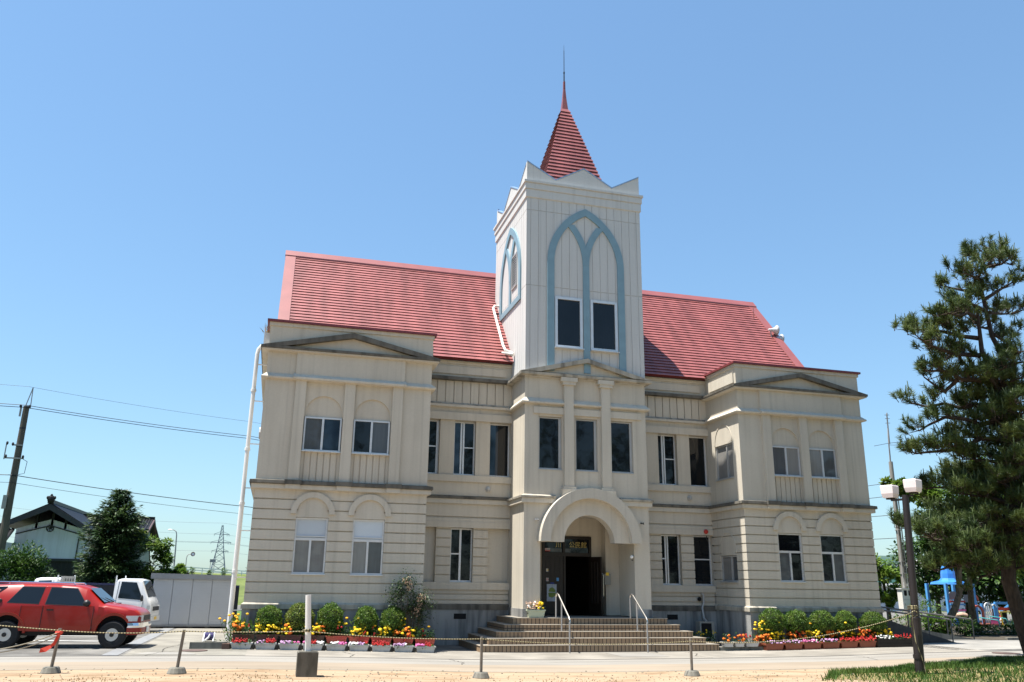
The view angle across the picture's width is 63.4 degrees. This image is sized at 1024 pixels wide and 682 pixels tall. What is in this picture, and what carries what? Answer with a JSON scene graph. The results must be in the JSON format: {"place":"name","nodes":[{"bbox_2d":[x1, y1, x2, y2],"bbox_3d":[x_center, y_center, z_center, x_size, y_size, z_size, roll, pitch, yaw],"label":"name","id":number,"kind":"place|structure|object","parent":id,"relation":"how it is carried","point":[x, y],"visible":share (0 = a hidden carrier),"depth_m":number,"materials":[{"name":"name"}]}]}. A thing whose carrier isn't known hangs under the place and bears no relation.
{"place":"outdoors","nodes":[
{"label":"outdoors","id":0,"kind":"place"},
{"bbox_2d":[122,628,246,655],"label":"yard pavement","id":1,"kind":"structure","parent":0,"point":[169,642],"depth_m":21.61,"materials":[{"name":"grey concrete"}]},
{"bbox_2d":[189,640,227,648],"bbox_3d":[-7.709,7.767,21.082,0.880,0.256,0.600,5,-17,-15],"label":"concrete block","id":2,"kind":"object","parent":1,"relation":"on","point":[205,645],"depth_m":20.82,"materials":[{"name":"grey concrete"}]},
{"bbox_2d":[230,638,252,648],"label":"flower trough","id":3,"kind":"object","parent":1,"relation":"on","point":[238,643],"visible":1,"depth_m":20.92,"materials":[{"name":"plastic"}]},
{"bbox_2d":[237,609,241,620],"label":"lawn","id":4,"kind":"structure","parent":0,"point":[239,616],"depth_m":41.24,"materials":[{"name":"green plant"}]},
{"bbox_2d":[0,388,33,556],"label":"utility pole","id":5,"kind":"object","parent":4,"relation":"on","point":[7,502],"visible":0.98,"depth_m":45.09,"materials":[{"name":"grey concrete"}]},
{"bbox_2d":[0,539,59,581],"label":"round bush","id":6,"kind":"object","parent":4,"relation":"on","point":[33,565],"visible":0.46,"depth_m":34.91,"materials":[{"name":"green plant"}]},
{"bbox_2d":[73,488,159,585],"bbox_3d":[-18.645,9.814,38.605,4.697,6.057,4.990,5,-17,-15],"label":"conifer tree","id":7,"kind":"object","parent":4,"relation":"on","point":[115,528],"visible":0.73,"depth_m":38.30,"materials":[{"name":"green plant"}]},
{"bbox_2d":[129,528,186,583],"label":"broadleaf tree","id":8,"kind":"object","parent":4,"relation":"on","point":[166,557],"visible":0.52,"depth_m":40.37,"materials":[{"name":"green plant"}]},
{"bbox_2d":[0,656,1012,671],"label":"sandy track","id":9,"kind":"structure","parent":0,"point":[401,667],"depth_m":18.22,"materials":[{"name":"beige sand"}]},
{"bbox_2d":[0,605,1021,655],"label":"asphalt yard","id":10,"kind":"structure","parent":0,"point":[79,646],"depth_m":21.72,"materials":[{"name":"grey asphalt"}]},
{"bbox_2d":[0,494,94,581],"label":"tiled storehouse","id":11,"kind":"structure","parent":10,"relation":"on","point":[52,534],"depth_m":47.66,"materials":[{"name":"white paint"}]},
{"bbox_2d":[34,575,75,581],"bbox_3d":[-16.033,9.452,30.274,3.168,1.748,1.758,0,-16,2],"label":"light truck","id":12,"kind":"object","parent":10,"relation":"on","point":[60,579],"visible":0.02,"depth_m":30.08,"materials":[{"name":"white paint"}]},
{"bbox_2d":[0,581,150,648],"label":"red suv","id":13,"kind":"object","parent":10,"relation":"on","point":[73,606],"visible":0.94,"depth_m":20.40,"materials":[{"name":"red paint"}]},
{"bbox_2d":[60,514,158,577],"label":"tiled house","id":14,"kind":"structure","parent":10,"relation":"on","point":[150,525],"depth_m":55.05,"materials":[{"name":"white tile"}]},
{"bbox_2d":[0,582,239,619],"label":"dark fence","id":15,"kind":"object","parent":10,"relation":"on","point":[107,588],"visible":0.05,"depth_m":32.30,"materials":[{"name":"grey"}]},
{"bbox_2d":[113,575,159,620],"bbox_3d":[-13.333,8.614,27.268,3.168,1.748,1.758,4,-17,-10],"label":"light truck","id":16,"kind":"object","parent":10,"relation":"on","point":[136,592],"visible":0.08,"depth_m":26.95,"materials":[{"name":"white paint"}]},
{"bbox_2d":[103,628,172,654],"bbox_3d":[-10.545,8.571,23.897,0.344,0.002,11.680,5,-17,-15],"label":"parking line","id":17,"kind":"object","parent":10,"relation":"on","point":[126,647],"visible":1,"depth_m":22.01,"materials":[{"name":"paint"}]},
{"bbox_2d":[150,573,231,627],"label":"fence","id":18,"kind":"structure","parent":10,"relation":"on","point":[191,600],"depth_m":29.71,"materials":[{"name":"grey metal"}]},
{"bbox_2d":[227,641,415,651],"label":"planter kerb","id":19,"kind":"structure","parent":10,"relation":"on","point":[300,647],"depth_m":21.61,"materials":[{"name":"grey concrete"}]},
{"bbox_2d":[214,613,255,641],"bbox_3d":[-7.128,7.444,21.478,1.187,0.784,0.509,5,-17,-15],"label":"daisy clump","id":20,"kind":"object","parent":19,"relation":"on","point":[236,620],"visible":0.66,"depth_m":21.43,"materials":[{"name":"yellow plant"}]},
{"bbox_2d":[230,623,255,641],"bbox_3d":[-6.896,7.491,21.329,0.669,0.470,0.381,5,-17,-15],"label":"flower trough","id":21,"kind":"object","parent":19,"relation":"on","point":[249,636],"visible":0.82,"depth_m":21.25,"materials":[{"name":"brown plastic"}]},
{"bbox_2d":[255,623,279,642],"bbox_3d":[-6.323,7.541,21.478,0.663,0.500,0.376,5,-17,-15],"label":"flower trough","id":22,"kind":"object","parent":19,"relation":"on","point":[261,636],"visible":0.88,"depth_m":21.39,"materials":[{"name":"brown plastic"}]},
{"bbox_2d":[279,624,302,641],"bbox_3d":[-5.765,7.619,21.633,0.633,0.479,0.395,5,-17,-15],"label":"flower trough","id":23,"kind":"object","parent":19,"relation":"on","point":[287,636],"visible":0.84,"depth_m":21.52,"materials":[{"name":"brown plastic"}]},
{"bbox_2d":[302,625,325,641],"bbox_3d":[-5.204,7.679,21.766,0.677,0.481,0.384,5,-17,-15],"label":"flower trough","id":24,"kind":"object","parent":19,"relation":"on","point":[316,636],"visible":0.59,"depth_m":21.70,"materials":[{"name":"brown plastic"}]},
{"bbox_2d":[325,625,348,643],"bbox_3d":[-4.620,7.739,21.914,0.654,0.492,0.369,5,-17,-15],"label":"flower trough","id":25,"kind":"object","parent":19,"relation":"on","point":[333,638],"visible":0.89,"depth_m":21.83,"materials":[{"name":"red plastic"}]},
{"bbox_2d":[348,626,369,642],"bbox_3d":[-4.078,7.809,22.053,0.641,0.478,0.401,5,-17,-15],"label":"flower trough","id":26,"kind":"object","parent":19,"relation":"on","point":[355,638],"visible":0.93,"depth_m":21.95,"materials":[{"name":"red plastic"}]},
{"bbox_2d":[370,626,392,643],"bbox_3d":[-3.512,7.874,22.196,0.652,0.480,0.378,5,-17,-15],"label":"flower trough","id":27,"kind":"object","parent":19,"relation":"on","point":[384,634],"visible":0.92,"depth_m":22.14,"materials":[{"name":"red plastic"}]},
{"bbox_2d":[392,627,414,644],"bbox_3d":[-2.947,7.938,22.338,0.650,0.485,0.394,5,-17,-15],"label":"flower trough","id":28,"kind":"object","parent":19,"relation":"on","point":[401,635],"visible":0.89,"depth_m":22.27,"materials":[{"name":"red plastic"}]},
{"bbox_2d":[225,72,883,644],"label":"community hall","id":29,"kind":"structure","parent":10,"relation":"on","point":[569,384],"depth_m":27.20,"materials":[{"name":"beige paint"}]},
{"bbox_2d":[291,517,327,574],"bbox_3d":[-5.601,5.687,23.007,0.912,1.540,0.160,5,-17,-15],"label":"window","id":30,"kind":"structure","parent":29,"relation":"in","point":[310,537],"depth_m":23.04,"materials":[{"name":"glass"}]},
{"bbox_2d":[301,416,341,452],"bbox_3d":[-5.456,2.694,23.854,1.088,1.012,0.160,5,-17,-15],"label":"window","id":31,"kind":"structure","parent":29,"relation":"in","point":[320,434],"depth_m":23.89,"materials":[{"name":"glass"}]},
{"bbox_2d":[349,519,384,575],"bbox_3d":[-4.075,5.826,23.408,0.912,1.540,0.160,5,-17,-15],"label":"window","id":32,"kind":"structure","parent":29,"relation":"in","point":[368,535],"depth_m":23.44,"materials":[{"name":"glass"}]},
{"bbox_2d":[351,419,389,455],"bbox_3d":[-4.107,2.817,24.209,1.088,1.012,0.160,5,-17,-15],"label":"window","id":33,"kind":"structure","parent":29,"relation":"in","point":[370,437],"depth_m":24.25,"materials":[{"name":"glass"}]},
{"bbox_2d":[428,420,439,473],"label":"window","id":34,"kind":"structure","parent":29,"relation":"in","point":[434,424],"depth_m":27.03,"materials":[{"name":"glass"}]},
{"bbox_2d":[450,528,471,581],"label":"window","id":35,"kind":"structure","parent":29,"relation":"in","point":[461,538],"depth_m":26.34,"materials":[{"name":"glass"}]},
{"bbox_2d":[453,421,474,474],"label":"window","id":36,"kind":"structure","parent":29,"relation":"in","point":[464,437],"depth_m":27.29,"materials":[{"name":"glass"}]},
{"bbox_2d":[489,424,508,476],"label":"window","id":37,"kind":"structure","parent":29,"relation":"in","point":[499,433],"depth_m":27.60,"materials":[{"name":"glass"}]},
{"bbox_2d":[538,417,562,470],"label":"window","id":38,"kind":"structure","parent":29,"relation":"in","point":[549,427],"depth_m":26.33,"materials":[{"name":"glass"}]},
{"bbox_2d":[545,556,563,614],"bbox_3d":[1.347,7.858,26.717,0.640,1.816,0.058,5,-17,-15],"label":"door","id":39,"kind":"structure","parent":29,"relation":"in","point":[554,564],"depth_m":26.74,"materials":[{"name":"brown wood"}]},
{"bbox_2d":[555,296,584,350],"bbox_3d":[1.885,-0.596,27.439,0.992,1.796,0.224,5,-17,-15],"label":"window","id":40,"kind":"structure","parent":29,"relation":"in","point":[568,310],"depth_m":27.47,"materials":[{"name":"glass"}]},
{"bbox_2d":[576,419,597,471],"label":"window","id":41,"kind":"structure","parent":29,"relation":"in","point":[586,442],"depth_m":26.64,"materials":[{"name":"glass"}]},
{"bbox_2d":[589,557,603,614],"bbox_3d":[2.718,7.879,26.710,0.157,1.792,0.703,9,-18,-26],"label":"door","id":42,"kind":"structure","parent":29,"relation":"in","point":[595,563],"depth_m":26.63,"materials":[{"name":"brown wood"}]},
{"bbox_2d":[590,300,619,353],"bbox_3d":[3.088,-0.486,27.756,0.992,1.796,0.224,5,-17,-15],"label":"window","id":43,"kind":"structure","parent":29,"relation":"in","point":[603,314],"depth_m":27.79,"materials":[{"name":"glass"}]},
{"bbox_2d":[611,421,633,473],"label":"window","id":44,"kind":"structure","parent":29,"relation":"in","point":[621,432],"depth_m":26.95,"materials":[{"name":"glass"}]},
{"bbox_2d":[658,434,675,484],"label":"window","id":45,"kind":"structure","parent":29,"relation":"in","point":[666,443],"depth_m":29.14,"materials":[{"name":"glass"}]},
{"bbox_2d":[661,535,680,584],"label":"window","id":46,"kind":"structure","parent":29,"relation":"in","point":[670,543],"depth_m":28.18,"materials":[{"name":"glass"}]},
{"bbox_2d":[689,436,706,486],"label":"window","id":47,"kind":"structure","parent":29,"relation":"in","point":[697,454],"depth_m":29.45,"materials":[{"name":"glass"}]},
{"bbox_2d":[693,536,713,585],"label":"window","id":48,"kind":"structure","parent":29,"relation":"in","point":[702,551],"depth_m":28.48,"materials":[{"name":"glass"}]},
{"bbox_2d":[715,443,733,481],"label":"window","id":49,"kind":"structure","parent":29,"relation":"in","point":[725,467],"depth_m":28.34,"materials":[{"name":"glass"}]},
{"bbox_2d":[720,555,738,582],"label":"window","id":50,"kind":"structure","parent":29,"relation":"in","point":[730,570],"depth_m":27.45,"materials":[{"name":"glass"}]},
{"bbox_2d":[772,446,802,477],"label":"window","id":51,"kind":"structure","parent":29,"relation":"in","point":[786,460],"depth_m":27.75,"materials":[{"name":"glass"}]},
{"bbox_2d":[777,533,806,582],"bbox_3d":[9.027,7.019,26.853,0.912,1.540,0.160,5,-17,-15],"label":"window","id":52,"kind":"structure","parent":29,"relation":"in","point":[790,548],"depth_m":26.90,"materials":[{"name":"glass"}]},
{"bbox_2d":[809,448,839,479],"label":"window","id":53,"kind":"structure","parent":29,"relation":"in","point":[822,461],"depth_m":28.11,"materials":[{"name":"glass"}]},
{"bbox_2d":[819,535,848,583],"bbox_3d":[10.553,7.158,27.254,0.912,1.540,0.160,5,-17,-15],"label":"window","id":54,"kind":"structure","parent":29,"relation":"in","point":[833,561],"depth_m":27.30,"materials":[{"name":"glass"}]},
{"bbox_2d":[459,615,719,652],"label":"entrance steps","id":55,"kind":"structure","parent":10,"relation":"on","point":[601,629],"depth_m":24.25,"materials":[{"name":"grey tile"}]},
{"bbox_2d":[526,600,545,617],"bbox_3d":[0.692,7.950,24.626,0.630,0.485,0.408,5,-17,-15],"label":"flower pot","id":56,"kind":"object","parent":55,"relation":"on","point":[538,612],"visible":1,"depth_m":24.52,"materials":[{"name":"green"}]},
{"bbox_2d":[696,593,714,641],"bbox_3d":[6.262,9.163,27.293,0.583,1.688,0.747,5,-17,-15],"label":"air conditioner","id":57,"kind":"object","parent":10,"relation":"on","point":[704,625],"visible":0.76,"depth_m":26.91,"materials":[{"name":"beige metal"}]},
{"bbox_2d":[884,621,970,642],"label":"ramp","id":58,"kind":"structure","parent":10,"relation":"on","point":[900,629],"depth_m":27.82,"materials":[{"name":"concrete"}]},
{"bbox_2d":[884,610,953,641],"bbox_3d":[13.528,9.609,27.933,3.120,1.148,0.056,5,-17,-15],"label":"ramp rail","id":59,"kind":"object","parent":58,"relation":"on","point":[886,611],"visible":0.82,"depth_m":28.11,"materials":[{"name":"metal"}]},
{"bbox_2d":[881,606,974,638],"bbox_3d":[14.237,10.011,29.613,5.408,1.340,0.056,5,-17,-15],"label":"ramp rail","id":60,"kind":"object","parent":58,"relation":"on","point":[946,616],"visible":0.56,"depth_m":29.96,"materials":[{"name":"grey metal"}]},
{"bbox_2d":[886,535,980,613],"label":"broadleaf tree","id":61,"kind":"object","parent":10,"relation":"on","point":[938,594],"visible":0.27,"depth_m":45.50,"materials":[{"name":"green plant"}]},
{"bbox_2d":[881,583,990,611],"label":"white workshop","id":62,"kind":"structure","parent":10,"relation":"on","point":[923,606],"depth_m":68.80,"materials":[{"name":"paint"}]},
{"bbox_2d":[921,612,956,634],"bbox_3d":[16.307,10.915,31.768,1.911,1.053,1.012,5,-17,-15],"label":"leafy plant","id":63,"kind":"object","parent":10,"relation":"on","point":[934,628],"visible":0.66,"depth_m":31.61,"materials":[{"name":"green plant"}]},
{"bbox_2d":[891,534,1023,620],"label":"broadleaf tree","id":64,"kind":"object","parent":10,"relation":"on","point":[985,580],"visible":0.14,"depth_m":45.65,"materials":[{"name":"green plant"}]},
{"bbox_2d":[963,552,1023,622],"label":"broadleaf tree","id":65,"kind":"object","parent":10,"relation":"on","point":[999,592],"visible":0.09,"depth_m":45.76,"materials":[{"name":"green plant"}]},
{"bbox_2d":[0,667,1022,681],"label":"sand","id":66,"kind":"structure","parent":0,"point":[202,676],"depth_m":16.02,"materials":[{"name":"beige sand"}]},
{"bbox_2d":[40,628,61,673],"bbox_3d":[-8.261,5.621,14.953,0.360,0.842,0.351,5,-17,-15],"label":"rope post","id":67,"kind":"object","parent":66,"relation":"on","point":[51,669],"visible":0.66,"depth_m":14.84,"materials":[{"name":"grey concrete"}]},
{"bbox_2d":[0,605,926,671],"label":"barrier rope","id":68,"kind":"object","parent":67,"relation":"attached to","point":[908,607],"visible":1,"depth_m":16.47,"materials":[{"name":"beige fabric"}]},
{"bbox_2d":[166,630,186,674],"bbox_3d":[-6.131,5.756,15.270,0.360,0.842,0.351,5,-17,-15],"label":"rope post","id":69,"kind":"object","parent":66,"relation":"on","point":[177,670],"visible":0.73,"depth_m":15.18,"materials":[{"name":"grey concrete"}]},
{"bbox_2d":[295,595,318,676],"bbox_3d":[-3.818,5.571,15.604,0.376,1.524,0.376,5,-17,-15],"label":"marker post","id":70,"kind":"object","parent":66,"relation":"on","point":[307,662],"visible":0.94,"depth_m":15.35,"materials":[{"name":"concrete"}]},
{"bbox_2d":[472,637,489,678],"bbox_3d":[-0.606,6.284,16.370,0.360,0.840,0.351,5,-17,-15],"label":"rope post","id":71,"kind":"object","parent":66,"relation":"on","point":[480,674],"visible":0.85,"depth_m":16.28,"materials":[{"name":"grey concrete"}]},
{"bbox_2d":[830,664,1023,681],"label":"turf patch","id":72,"kind":"object","parent":66,"relation":"on","point":[906,675],"visible":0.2,"depth_m":17.97,"materials":[{"name":"green plant"}]},
{"bbox_2d":[880,479,924,673],"bbox_3d":[9.220,5.437,19.200,0.490,4.399,0.840,15,-21,-39],"label":"street lamp","id":73,"kind":"object","parent":72,"relation":"on","point":[911,487],"visible":0.91,"depth_m":19.20,"materials":[{"name":"black metal"}]},
{"bbox_2d":[820,654,1023,681],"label":"grass","id":74,"kind":"structure","parent":72,"relation":"on","point":[978,664],"depth_m":18.56,"materials":[{"name":"green plant"}]},
{"bbox_2d":[887,231,1023,654],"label":"pine tree","id":75,"kind":"object","parent":72,"relation":"on","point":[964,528],"visible":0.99,"depth_m":23.09,"materials":[{"name":"green plant"}]},
{"bbox_2d":[0,651,1022,664],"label":"road","id":76,"kind":"structure","parent":0,"point":[455,662],"depth_m":19.91,"materials":[{"name":"grey asphalt"}]},
{"bbox_2d":[0,651,989,659],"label":"gutter","id":77,"kind":"object","parent":76,"relation":"on","point":[569,659],"visible":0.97,"depth_m":20.71,"materials":[{"name":"black concrete"}]},
{"bbox_2d":[0,0,1023,573],"label":"sky","id":78,"kind":"structure","parent":0,"point":[815,164],"materials":[{"name":"blue"}]},
{"bbox_2d":[189,572,1010,613],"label":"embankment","id":79,"kind":"structure","parent":0,"point":[241,582],"depth_m":70.30,"materials":[{"name":"green plant"}]},
{"bbox_2d":[245,644,984,659],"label":"forecourt","id":80,"kind":"structure","parent":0,"point":[455,654],"depth_m":22.55,"materials":[{"name":"grey concrete"}]},
{"bbox_2d":[254,638,276,649],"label":"flower trough","id":81,"kind":"object","parent":80,"relation":"on","point":[269,644],"visible":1,"depth_m":21.06,"materials":[{"name":"plastic"}]},
{"bbox_2d":[255,604,283,633],"bbox_3d":[-6.388,7.496,21.766,0.731,1.134,0.775,5,-17,-15],"label":"clipped bush","id":82,"kind":"object","parent":80,"relation":"on","point":[271,614],"visible":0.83,"depth_m":21.62,"materials":[{"name":"green plant"}]},
{"bbox_2d":[284,602,315,634],"bbox_3d":[-5.646,7.532,21.971,0.822,1.234,0.759,5,-17,-15],"label":"clipped bush","id":83,"kind":"object","parent":80,"relation":"on","point":[294,615],"visible":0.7,"depth_m":21.79,"materials":[{"name":"green plant"}]},
{"bbox_2d":[316,602,344,634],"bbox_3d":[-4.865,7.603,22.153,0.782,1.259,0.776,5,-17,-15],"label":"clipped bush","id":84,"kind":"object","parent":80,"relation":"on","point":[329,614],"visible":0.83,"depth_m":22.02,"materials":[{"name":"green plant"}]},
{"bbox_2d":[353,605,379,634],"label":"clipped bush","id":85,"kind":"object","parent":80,"relation":"on","point":[367,616],"visible":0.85,"depth_m":22.27,"materials":[{"name":"green plant"}]},
{"bbox_2d":[370,640,391,651],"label":"flower trough","id":86,"kind":"object","parent":80,"relation":"on","point":[381,646],"visible":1,"depth_m":21.79,"materials":[{"name":"plastic"}]},
{"bbox_2d":[379,605,406,641],"bbox_3d":[-3.251,7.816,22.571,0.753,1.214,0.782,5,-17,-15],"label":"clipped bush","id":87,"kind":"object","parent":80,"relation":"on","point":[395,615],"visible":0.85,"depth_m":22.43,"materials":[{"name":"green plant"}]},
{"bbox_2d":[381,567,436,642],"bbox_3d":[-2.823,7.356,22.834,1.683,2.205,0.861,5,-17,-15],"label":"nandina shrub","id":88,"kind":"object","parent":80,"relation":"on","point":[419,601],"visible":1,"depth_m":22.87,"materials":[{"name":"green plant"}]},
{"bbox_2d":[758,607,786,633],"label":"clipped bush","id":89,"kind":"object","parent":80,"relation":"on","point":[771,617],"visible":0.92,"depth_m":25.39,"materials":[{"name":"green plant"}]},
{"bbox_2d":[784,609,809,639],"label":"clipped bush","id":90,"kind":"object","parent":80,"relation":"on","point":[798,621],"visible":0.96,"depth_m":25.61,"materials":[{"name":"green plant"}]},
{"bbox_2d":[808,609,835,637],"bbox_3d":[9.720,9.010,25.965,0.966,1.189,0.748,5,-17,-15],"label":"clipped bush","id":91,"kind":"object","parent":80,"relation":"on","point":[825,620],"visible":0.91,"depth_m":25.83,"materials":[{"name":"green plant"}]},
{"bbox_2d":[833,610,857,633],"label":"clipped bush","id":92,"kind":"object","parent":80,"relation":"on","point":[843,616],"visible":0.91,"depth_m":26.05,"materials":[{"name":"green plant"}]},
{"bbox_2d":[837,636,859,647],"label":"flower trough","id":93,"kind":"object","parent":80,"relation":"on","point":[848,642],"visible":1,"depth_m":25.55,"materials":[{"name":"ceramic"}]},
{"bbox_2d":[856,636,876,647],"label":"flower trough","id":94,"kind":"object","parent":80,"relation":"on","point":[866,642],"visible":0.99,"depth_m":25.70,"materials":[{"name":"ceramic"}]},
{"bbox_2d":[858,610,887,635],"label":"clipped bush","id":95,"kind":"object","parent":80,"relation":"on","point":[867,618],"visible":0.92,"depth_m":26.30,"materials":[{"name":"green plant"}]},
{"bbox_2d":[872,634,912,646],"bbox_3d":[12.052,9.412,26.126,1.509,0.413,0.436,5,-17,-15],"label":"flower planter","id":96,"kind":"object","parent":80,"relation":"on","point":[904,641],"visible":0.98,"depth_m":25.98,"materials":[{"name":"black wood"}]},
{"bbox_2d":[902,624,1017,639],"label":"shaded earth","id":97,"kind":"structure","parent":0,"point":[994,637],"depth_m":32.45,"materials":[{"name":"brown soil"}]},
{"bbox_2d":[875,552,907,618],"bbox_3d":[15.609,10.598,35.819,3.230,3.759,1.564,1,-16,0],"label":"broadleaf tree","id":98,"kind":"object","parent":97,"relation":"on","point":[889,598],"visible":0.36,"depth_m":35.65,"materials":[{"name":"green plant"}]},
{"bbox_2d":[889,461,910,624],"bbox_3d":[16.249,8.573,34.742,0.304,7.041,0.272,5,-17,-15],"label":"concrete pole","id":99,"kind":"object","parent":97,"relation":"on","point":[902,565],"visible":0.63,"depth_m":34.64,"materials":[{"name":"concrete"}]},
{"bbox_2d":[896,588,909,608],"bbox_3d":[16.070,10.497,33.806,0.632,0.800,0.320,5,-17,-15],"label":"meter box","id":100,"kind":"object","parent":99,"relation":"attached to","point":[903,594],"visible":0.75,"depth_m":33.71,"materials":[{"name":"white paint"}]},
{"bbox_2d":[878,453,1023,627],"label":"broadleaf tree","id":101,"kind":"object","parent":97,"relation":"on","point":[939,493],"visible":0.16,"depth_m":33.13,"materials":[{"name":"green plant"}]},
{"bbox_2d":[912,493,1016,630],"bbox_3d":[21.484,9.248,36.604,8.445,6.933,3.638,5,-17,-15],"label":"broadleaf tree","id":102,"kind":"object","parent":97,"relation":"on","point":[971,601],"visible":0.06,"depth_m":35.64,"materials":[{"name":"green plant"}]},
{"bbox_2d":[924,566,1007,626],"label":"play tower","id":103,"kind":"structure","parent":97,"relation":"on","point":[947,576],"depth_m":40.75,"materials":[{"name":"blue plastic"}]},
{"bbox_2d":[951,615,981,636],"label":"leafy plant","id":104,"kind":"object","parent":97,"relation":"on","point":[960,629],"visible":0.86,"depth_m":31.77,"materials":[{"name":"green plant"}]},
{"bbox_2d":[961,621,1000,634],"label":"shrub","id":105,"kind":"object","parent":97,"relation":"on","point":[987,627],"visible":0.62,"depth_m":32.93,"materials":[{"name":"green plant"}]},
{"bbox_2d":[924,640,1021,649],"bbox_3d":[30.831,11.336,31.178,37.440,0.046,3.840,5,-17,-15],"label":"concrete apron","id":106,"kind":"object","parent":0,"point":[992,644],"visible":0.69,"depth_m":27.09,"materials":[{"name":"grey concrete"}]},
{"label":"ground","id":107,"kind":"structure","parent":0,"visible":0},
{"bbox_2d":[210,525,230,572],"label":"transmission pylon","id":108,"kind":"object","parent":107,"relation":"on","point":[222,542],"visible":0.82,"depth_m":147.49,"materials":[{"name":"silver metal"}]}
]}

